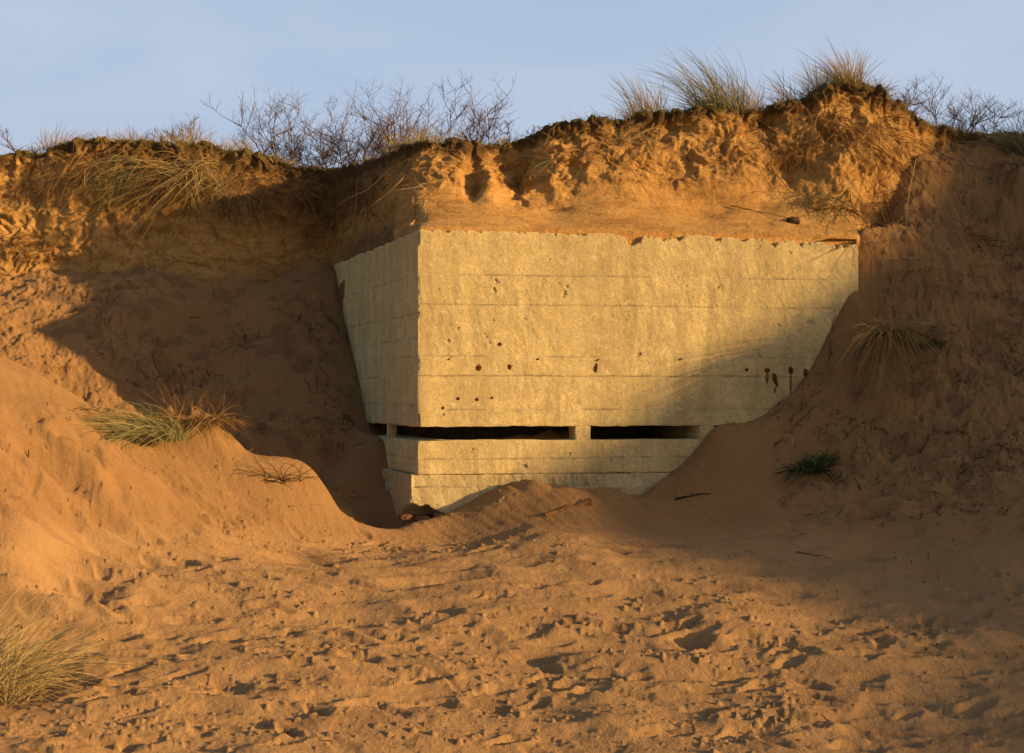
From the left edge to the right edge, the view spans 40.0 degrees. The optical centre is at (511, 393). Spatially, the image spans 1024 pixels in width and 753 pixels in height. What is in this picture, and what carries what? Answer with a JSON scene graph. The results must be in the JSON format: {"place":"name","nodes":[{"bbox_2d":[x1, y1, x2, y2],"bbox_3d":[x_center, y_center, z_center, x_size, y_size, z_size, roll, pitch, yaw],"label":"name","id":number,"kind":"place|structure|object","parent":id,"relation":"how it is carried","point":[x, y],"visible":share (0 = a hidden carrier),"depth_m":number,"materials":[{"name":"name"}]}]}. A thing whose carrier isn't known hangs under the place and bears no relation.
{"place":"outdoors","nodes":[
{"label":"outdoors","id":0,"kind":"place"},
{"bbox_2d":[0,81,993,308],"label":"dune bank","id":1,"kind":"structure","parent":0,"point":[703,198],"depth_m":16.86,"materials":[{"name":"brown sand"}]},
{"bbox_2d":[0,125,39,152],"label":"bare shrub","id":2,"kind":"object","parent":1,"relation":"on","point":[14,149],"visible":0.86,"depth_m":19.53,"materials":[{"name":"brown plant"}]},
{"bbox_2d":[0,158,73,222],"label":"dead grass","id":3,"kind":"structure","parent":1,"relation":"on","point":[49,188],"depth_m":19.11,"materials":[{"name":"beige plant"}]},
{"bbox_2d":[0,228,86,276],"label":"dead grass","id":4,"kind":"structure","parent":1,"relation":"on","point":[27,247],"depth_m":18.88,"materials":[{"name":"beige plant"}]},
{"bbox_2d":[33,122,95,150],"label":"marram tuft","id":5,"kind":"object","parent":1,"relation":"on","point":[54,142],"visible":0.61,"depth_m":19.40,"materials":[{"name":"beige plant"}]},
{"bbox_2d":[43,140,152,212],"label":"dead grass","id":6,"kind":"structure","parent":1,"relation":"on","point":[91,173],"depth_m":18.95,"materials":[{"name":"beige plant"}]},
{"bbox_2d":[83,127,134,142],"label":"marram tuft","id":7,"kind":"object","parent":1,"relation":"on","point":[108,135],"visible":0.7,"depth_m":19.16,"materials":[{"name":"beige plant"}]},
{"bbox_2d":[57,154,181,232],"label":"dead grass","id":8,"kind":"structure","parent":1,"relation":"on","point":[125,175],"depth_m":18.90,"materials":[{"name":"brown plant"}]},
{"bbox_2d":[112,123,167,140],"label":"marram tuft","id":9,"kind":"object","parent":1,"relation":"on","point":[133,136],"visible":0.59,"depth_m":19.23,"materials":[{"name":"beige plant"}]},
{"bbox_2d":[93,158,231,239],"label":"dead grass","id":10,"kind":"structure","parent":1,"relation":"on","point":[156,181],"depth_m":18.86,"materials":[{"name":"brown plant"}]},
{"bbox_2d":[147,112,199,141],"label":"bare shrub","id":11,"kind":"object","parent":1,"relation":"on","point":[151,133],"visible":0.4,"depth_m":19.73,"materials":[{"name":"brown plant"}]},
{"bbox_2d":[62,112,287,266],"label":"dead grass","id":12,"kind":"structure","parent":1,"relation":"on","point":[196,165],"depth_m":18.76,"materials":[{"name":"beige plant"}]},
{"bbox_2d":[156,117,218,144],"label":"marram tuft","id":13,"kind":"object","parent":1,"relation":"on","point":[189,136],"visible":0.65,"depth_m":19.22,"materials":[{"name":"beige plant"}]},
{"bbox_2d":[198,133,262,152],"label":"marram tuft","id":14,"kind":"object","parent":1,"relation":"on","point":[231,145],"visible":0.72,"depth_m":19.27,"materials":[{"name":"beige plant"}]},
{"bbox_2d":[153,152,312,269],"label":"dead grass","id":15,"kind":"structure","parent":1,"relation":"on","point":[234,188],"depth_m":18.95,"materials":[{"name":"brown plant"}]},
{"bbox_2d":[201,84,309,164],"bbox_3d":[-3.686,-3.845,20.577,1.564,1.428,1.585,0,0,0],"label":"bare shrub","id":16,"kind":"object","parent":1,"relation":"on","point":[270,129],"visible":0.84,"depth_m":20.27,"materials":[{"name":"brown plant"}]},
{"bbox_2d":[181,166,342,252],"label":"dead grass","id":17,"kind":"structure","parent":1,"relation":"on","point":[276,196],"depth_m":19.02,"materials":[{"name":"brown plant"}]},
{"bbox_2d":[262,147,302,165],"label":"marram tuft","id":18,"kind":"object","parent":1,"relation":"on","point":[287,161],"visible":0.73,"depth_m":19.39,"materials":[{"name":"beige plant"}]},
{"bbox_2d":[246,178,351,274],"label":"dead grass","id":19,"kind":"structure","parent":1,"relation":"on","point":[302,204],"depth_m":19.24,"materials":[{"name":"brown plant"}]},
{"bbox_2d":[253,109,354,166],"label":"bare shrub","id":20,"kind":"object","parent":1,"relation":"on","point":[298,145],"visible":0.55,"depth_m":21.14,"materials":[{"name":"brown plant"}]},
{"bbox_2d":[254,110,360,168],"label":"bare shrub","id":21,"kind":"object","parent":1,"relation":"on","point":[326,153],"visible":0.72,"depth_m":20.79,"materials":[{"name":"brown plant"}]},
{"bbox_2d":[295,170,390,239],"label":"dead grass","id":22,"kind":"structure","parent":1,"relation":"on","point":[352,193],"depth_m":18.42,"materials":[{"name":"brown plant"}]},
{"bbox_2d":[352,177,358,234],"bbox_3d":[-2.010,-2.401,18.071,0.060,0.962,1.296,0,0,-5],"label":"hanging root","id":23,"kind":"object","parent":1,"relation":"hanging from","point":[356,201],"visible":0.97,"depth_m":17.68,"materials":[{"name":"brown plant"}]},
{"bbox_2d":[291,94,426,167],"bbox_3d":[-2.281,-3.760,20.468,2.166,1.554,1.798,0,0,0],"label":"bare shrub","id":24,"kind":"object","parent":1,"relation":"on","point":[344,146],"visible":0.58,"depth_m":20.63,"materials":[{"name":"brown plant"}]},
{"bbox_2d":[336,166,394,205],"bbox_3d":[-1.678,-2.544,16.858,0.827,0.574,0.248,0,0,-12],"label":"hanging root","id":25,"kind":"object","parent":1,"relation":"hanging from","point":[370,187],"visible":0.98,"depth_m":16.82,"materials":[{"name":"brown plant"}]},
{"bbox_2d":[338,99,434,162],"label":"bare shrub","id":26,"kind":"object","parent":1,"relation":"on","point":[372,144],"visible":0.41,"depth_m":19.90,"materials":[{"name":"brown plant"}]},
{"bbox_2d":[371,162,408,205],"bbox_3d":[-1.352,-2.470,16.500,0.225,0.599,0.658,0,0,38],"label":"hanging root","id":27,"kind":"object","parent":1,"relation":"hanging from","point":[395,185],"visible":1,"depth_m":16.35,"materials":[{"name":"brown plant"}]},
{"bbox_2d":[339,73,454,155],"bbox_3d":[-1.526,-3.721,19.518,1.871,1.613,1.512,0,0,0],"label":"bare shrub","id":28,"kind":"object","parent":1,"relation":"on","point":[384,122],"visible":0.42,"depth_m":19.56,"materials":[{"name":"brown plant"}]},
{"bbox_2d":[379,121,472,149],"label":"marram tuft","id":29,"kind":"object","parent":1,"relation":"on","point":[412,136],"visible":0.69,"depth_m":16.87,"materials":[{"name":"beige plant"}]},
{"bbox_2d":[401,170,455,211],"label":"dead grass","id":30,"kind":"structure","parent":1,"relation":"on","point":[425,201],"depth_m":16.10,"materials":[{"name":"beige plant"}]},
{"bbox_2d":[18,97,911,255],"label":"exposed roots","id":31,"kind":"object","parent":1,"relation":"hanging from","point":[362,185],"visible":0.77,"depth_m":18.35,"materials":[{"name":"brown plant"}]},
{"bbox_2d":[421,70,517,143],"bbox_3d":[-0.551,-3.544,18.355,1.351,1.284,1.371,0,0,0],"label":"bare shrub","id":32,"kind":"object","parent":1,"relation":"on","point":[480,120],"visible":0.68,"depth_m":18.37,"materials":[{"name":"plant"}]},
{"bbox_2d":[457,104,505,144],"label":"bare shrub","id":33,"kind":"object","parent":1,"relation":"on","point":[470,130],"visible":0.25,"depth_m":18.55,"materials":[{"name":"brown plant"}]},
{"bbox_2d":[0,60,997,169],"bbox_3d":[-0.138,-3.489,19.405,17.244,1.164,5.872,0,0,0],"label":"dune grass","id":34,"kind":"structure","parent":1,"relation":"on","point":[630,113],"depth_m":17.05,"materials":[{"name":"plant"}]},
{"bbox_2d":[492,119,538,144],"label":"bare shrub","id":35,"kind":"object","parent":1,"relation":"on","point":[508,131],"visible":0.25,"depth_m":17.98,"materials":[{"name":"brown plant"}]},
{"bbox_2d":[508,131,573,182],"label":"dead grass","id":36,"kind":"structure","parent":1,"relation":"on","point":[540,163],"depth_m":16.52,"materials":[{"name":"beige plant"}]},
{"bbox_2d":[550,202,602,210],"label":"straw stalk","id":37,"kind":"object","parent":1,"relation":"on","point":[572,207],"visible":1,"depth_m":16.16,"materials":[{"name":"beige plant"}]},
{"bbox_2d":[545,126,627,178],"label":"dead grass","id":38,"kind":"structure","parent":1,"relation":"on","point":[587,156],"depth_m":16.51,"materials":[{"name":"beige plant"}]},
{"bbox_2d":[600,73,667,116],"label":"marram tuft","id":39,"kind":"object","parent":1,"relation":"on","point":[647,104],"visible":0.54,"depth_m":16.97,"materials":[{"name":"plant"}]},
{"bbox_2d":[583,123,702,209],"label":"dead grass","id":40,"kind":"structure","parent":1,"relation":"on","point":[641,134],"depth_m":16.54,"materials":[{"name":"beige plant"}]},
{"bbox_2d":[635,42,750,111],"bbox_3d":[2.225,-3.830,17.134,1.586,0.894,1.358,0,0,0],"label":"marram tuft","id":41,"kind":"object","parent":1,"relation":"on","point":[718,88],"visible":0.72,"depth_m":16.98,"materials":[{"name":"green plant"}]},
{"bbox_2d":[682,111,780,179],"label":"dead grass","id":42,"kind":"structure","parent":1,"relation":"on","point":[740,141],"depth_m":16.64,"materials":[{"name":"beige plant"}]},
{"bbox_2d":[701,68,776,110],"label":"marram tuft","id":43,"kind":"object","parent":1,"relation":"on","point":[761,105],"visible":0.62,"depth_m":16.99,"materials":[{"name":"green plant"}]},
{"bbox_2d":[730,205,786,217],"bbox_3d":[2.868,-2.112,16.343,0.668,0.173,0.069,0,0,17],"label":"hanging root","id":44,"kind":"object","parent":1,"relation":"on","point":[755,211],"visible":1,"depth_m":16.38,"materials":[{"name":"brown plant"}]},
{"bbox_2d":[756,119,776,143],"bbox_3d":[3.043,-3.156,16.924,0.064,0.382,0.338,0,0,-38],"label":"hanging root","id":45,"kind":"object","parent":1,"relation":"hanging from","point":[762,124],"visible":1,"depth_m":16.90,"materials":[{"name":"brown plant"}]},
{"bbox_2d":[747,68,822,103],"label":"marram tuft","id":46,"kind":"object","parent":1,"relation":"on","point":[786,96],"visible":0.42,"depth_m":17.16,"materials":[{"name":"plant"}]},
{"bbox_2d":[767,163,813,209],"bbox_3d":[3.289,-2.444,16.578,0.690,0.720,0.028,0,0,35],"label":"hanging root","id":47,"kind":"object","parent":1,"relation":"hanging from","point":[785,185],"visible":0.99,"depth_m":16.61,"materials":[{"name":"brown plant"}]},
{"bbox_2d":[786,217,799,224],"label":"soil clump","id":48,"kind":"object","parent":1,"relation":"on","point":[793,220],"visible":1,"depth_m":16.12,"materials":[{"name":"brown soil"}]},
{"bbox_2d":[758,128,873,216],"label":"dead grass","id":49,"kind":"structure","parent":1,"relation":"on","point":[805,159],"depth_m":16.67,"materials":[{"name":"beige plant"}]},
{"bbox_2d":[781,52,852,96],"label":"marram tuft","id":50,"kind":"object","parent":1,"relation":"on","point":[810,79],"visible":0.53,"depth_m":17.14,"materials":[{"name":"plant"}]},
{"bbox_2d":[786,181,889,228],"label":"dead grass","id":51,"kind":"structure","parent":1,"relation":"on","point":[822,194],"depth_m":16.41,"materials":[{"name":"brown plant"}]},
{"bbox_2d":[798,33,885,84],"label":"marram tuft","id":52,"kind":"object","parent":1,"relation":"on","point":[857,78],"visible":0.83,"depth_m":17.06,"materials":[{"name":"green plant"}]},
{"bbox_2d":[787,72,926,220],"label":"dead grass","id":53,"kind":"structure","parent":1,"relation":"on","point":[848,126],"depth_m":16.70,"materials":[{"name":"beige plant"}]},
{"bbox_2d":[795,185,932,253],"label":"dead grass","id":54,"kind":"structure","parent":1,"relation":"on","point":[871,210],"depth_m":16.54,"materials":[{"name":"brown plant"}]},
{"bbox_2d":[842,240,902,273],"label":"dead grass","id":55,"kind":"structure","parent":1,"relation":"on","point":[864,249],"depth_m":15.84,"materials":[{"name":"beige plant"}]},
{"bbox_2d":[867,72,902,98],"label":"marram tuft","id":56,"kind":"object","parent":1,"relation":"on","point":[890,88],"visible":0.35,"depth_m":17.25,"materials":[{"name":"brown plant"}]},
{"bbox_2d":[817,109,962,225],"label":"dead grass","id":57,"kind":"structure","parent":1,"relation":"on","point":[894,135],"depth_m":16.86,"materials":[{"name":"beige plant"}]},
{"bbox_2d":[886,75,929,114],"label":"bare shrub","id":58,"kind":"object","parent":1,"relation":"on","point":[910,102],"visible":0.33,"depth_m":18.66,"materials":[{"name":"plant"}]},
{"bbox_2d":[896,89,926,118],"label":"bare shrub","id":59,"kind":"object","parent":1,"relation":"on","point":[916,105],"visible":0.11,"depth_m":19.01,"materials":[{"name":"plant"}]},
{"bbox_2d":[906,154,918,226],"bbox_3d":[4.815,-2.459,16.902,0.022,1.085,1.496,0,0,21],"label":"hanging root","id":60,"kind":"object","parent":1,"relation":"hanging from","point":[909,188],"visible":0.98,"depth_m":16.50,"materials":[{"name":"brown plant"}]},
{"bbox_2d":[867,139,996,224],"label":"dead grass","id":61,"kind":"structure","parent":1,"relation":"on","point":[904,153],"depth_m":17.14,"materials":[{"name":"beige plant"}]},
{"bbox_2d":[917,73,1023,133],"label":"bare shrub","id":62,"kind":"object","parent":1,"relation":"on","point":[973,123],"visible":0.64,"depth_m":19.25,"materials":[{"name":"plant"}]},
{"bbox_2d":[950,113,1003,132],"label":"bare shrub","id":63,"kind":"object","parent":1,"relation":"on","point":[987,124],"visible":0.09,"depth_m":19.68,"materials":[{"name":"plant"}]},
{"bbox_2d":[938,98,1023,196],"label":"marram tuft","id":64,"kind":"object","parent":1,"relation":"on","point":[1014,144],"visible":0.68,"depth_m":18.01,"materials":[{"name":"beige plant"}]},
{"bbox_2d":[0,131,1023,752],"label":"beach sand","id":65,"kind":"structure","parent":0,"point":[220,513],"depth_m":12.21,"materials":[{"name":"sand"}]},
{"bbox_2d":[21,355,84,373],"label":"marram tuft","id":66,"kind":"object","parent":65,"relation":"on","point":[63,366],"visible":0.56,"depth_m":16.55,"materials":[{"name":"brown plant"}]},
{"bbox_2d":[74,386,120,421],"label":"dry bramble","id":67,"kind":"object","parent":65,"relation":"on","point":[95,407],"visible":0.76,"depth_m":13.40,"materials":[{"name":"brown plant"}]},
{"bbox_2d":[0,582,217,727],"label":"marram tuft","id":68,"kind":"object","parent":65,"relation":"on","point":[14,681],"visible":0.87,"depth_m":8.38,"materials":[{"name":"beige plant"}]},
{"bbox_2d":[43,380,211,464],"bbox_3d":[-3.929,0.385,13.428,1.681,1.111,2.200,0,0,41],"label":"marram tuft","id":69,"kind":"object","parent":65,"relation":"on","point":[137,431],"visible":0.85,"depth_m":13.48,"materials":[{"name":"green plant"}]},
{"bbox_2d":[129,372,258,445],"bbox_3d":[-3.274,0.184,14.300,1.321,0.872,1.288,0,0,-43],"label":"marram tuft","id":70,"kind":"object","parent":65,"relation":"on","point":[220,419],"visible":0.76,"depth_m":14.22,"materials":[{"name":"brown plant"}]},
{"bbox_2d":[236,454,326,489],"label":"dry bramble","id":71,"kind":"object","parent":65,"relation":"on","point":[279,478],"visible":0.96,"depth_m":13.99,"materials":[{"name":"brown plant"}]},
{"bbox_2d":[400,514,411,520],"bbox_3d":[-1.133,1.324,15.079,0.131,0.078,0.101,0,0,0],"label":"rubble stone","id":72,"kind":"object","parent":65,"relation":"on","point":[405,517],"visible":1,"depth_m":15.04,"materials":[{"name":"orange stone"}]},
{"bbox_2d":[414,515,429,521],"bbox_3d":[-0.958,1.339,15.048,0.174,0.074,0.121,0,0,0],"label":"rubble stone","id":73,"kind":"object","parent":65,"relation":"on","point":[419,518],"visible":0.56,"depth_m":15.00,"materials":[{"name":"brown stone"}]},
{"bbox_2d":[433,513,442,517],"bbox_3d":[-0.793,1.307,15.050,0.106,0.067,0.109,0,0,0],"label":"rubble stone","id":74,"kind":"object","parent":65,"relation":"on","point":[436,514],"visible":0.53,"depth_m":15.02,"materials":[{"name":"brown stone"}]},
{"bbox_2d":[544,498,591,515],"bbox_3d":[0.574,1.154,14.383,0.608,0.164,0.086,0,0,-33],"label":"driftwood","id":75,"kind":"object","parent":65,"relation":"on","point":[586,502],"visible":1,"depth_m":14.39,"materials":[{"name":"brown wood"}]},
{"bbox_2d":[333,230,857,517],"bbox_3d":[0.618,-0.005,17.794,5.794,3.511,5.051,0,0,-10],"label":"bunker","id":76,"kind":"object","parent":65,"relation":"on","point":[645,365],"visible":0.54,"depth_m":15.40,"materials":[{"name":"concrete"}]},
{"bbox_2d":[495,429,568,439],"bbox_3d":[-0.072,0.978,16.028,1.700,1.156,1.500,0,0,-10],"label":"sand drift","id":77,"kind":"object","parent":76,"relation":"in","point":[547,434],"visible":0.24,"depth_m":15.76,"materials":[{"name":"brown sand"}]},
{"bbox_2d":[197,179,1023,504],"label":"slope weeds","id":78,"kind":"object","parent":65,"relation":"on","point":[981,237],"visible":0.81,"depth_m":15.97,"materials":[{"name":"brown plant"}]},
{"bbox_2d":[674,493,710,499],"bbox_3d":[1.900,1.085,14.801,0.402,0.098,0.030,0,0,24],"label":"stick","id":79,"kind":"object","parent":65,"relation":"on","point":[681,497],"visible":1,"depth_m":14.81,"materials":[{"name":"brown wood"}]},
{"bbox_2d":[773,448,844,485],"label":"green plant","id":80,"kind":"object","parent":65,"relation":"on","point":[813,464],"visible":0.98,"depth_m":14.57,"materials":[{"name":"green plant"}]},
{"bbox_2d":[797,551,827,557],"bbox_3d":[2.733,1.456,12.734,0.330,0.044,0.030,0,0,31],"label":"stick","id":81,"kind":"object","parent":65,"relation":"on","point":[810,554],"visible":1,"depth_m":12.76,"materials":[{"name":"brown wood"}]},
{"bbox_2d":[815,295,959,433],"bbox_3d":[4.049,-0.335,14.823,1.739,1.476,1.708,0,0,-23],"label":"marram tuft","id":82,"kind":"object","parent":65,"relation":"on","point":[887,336],"visible":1,"depth_m":14.99,"materials":[{"name":"plant"}]},
{"bbox_2d":[901,338,953,348],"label":"weed","id":83,"kind":"object","parent":65,"relation":"on","point":[932,345],"visible":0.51,"depth_m":15.38,"materials":[{"name":"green plant"}]},
{"bbox_2d":[0,0,1023,167],"label":"sky","id":84,"kind":"structure","parent":0,"point":[93,66],"materials":[{"name":"blue"}]}
]}

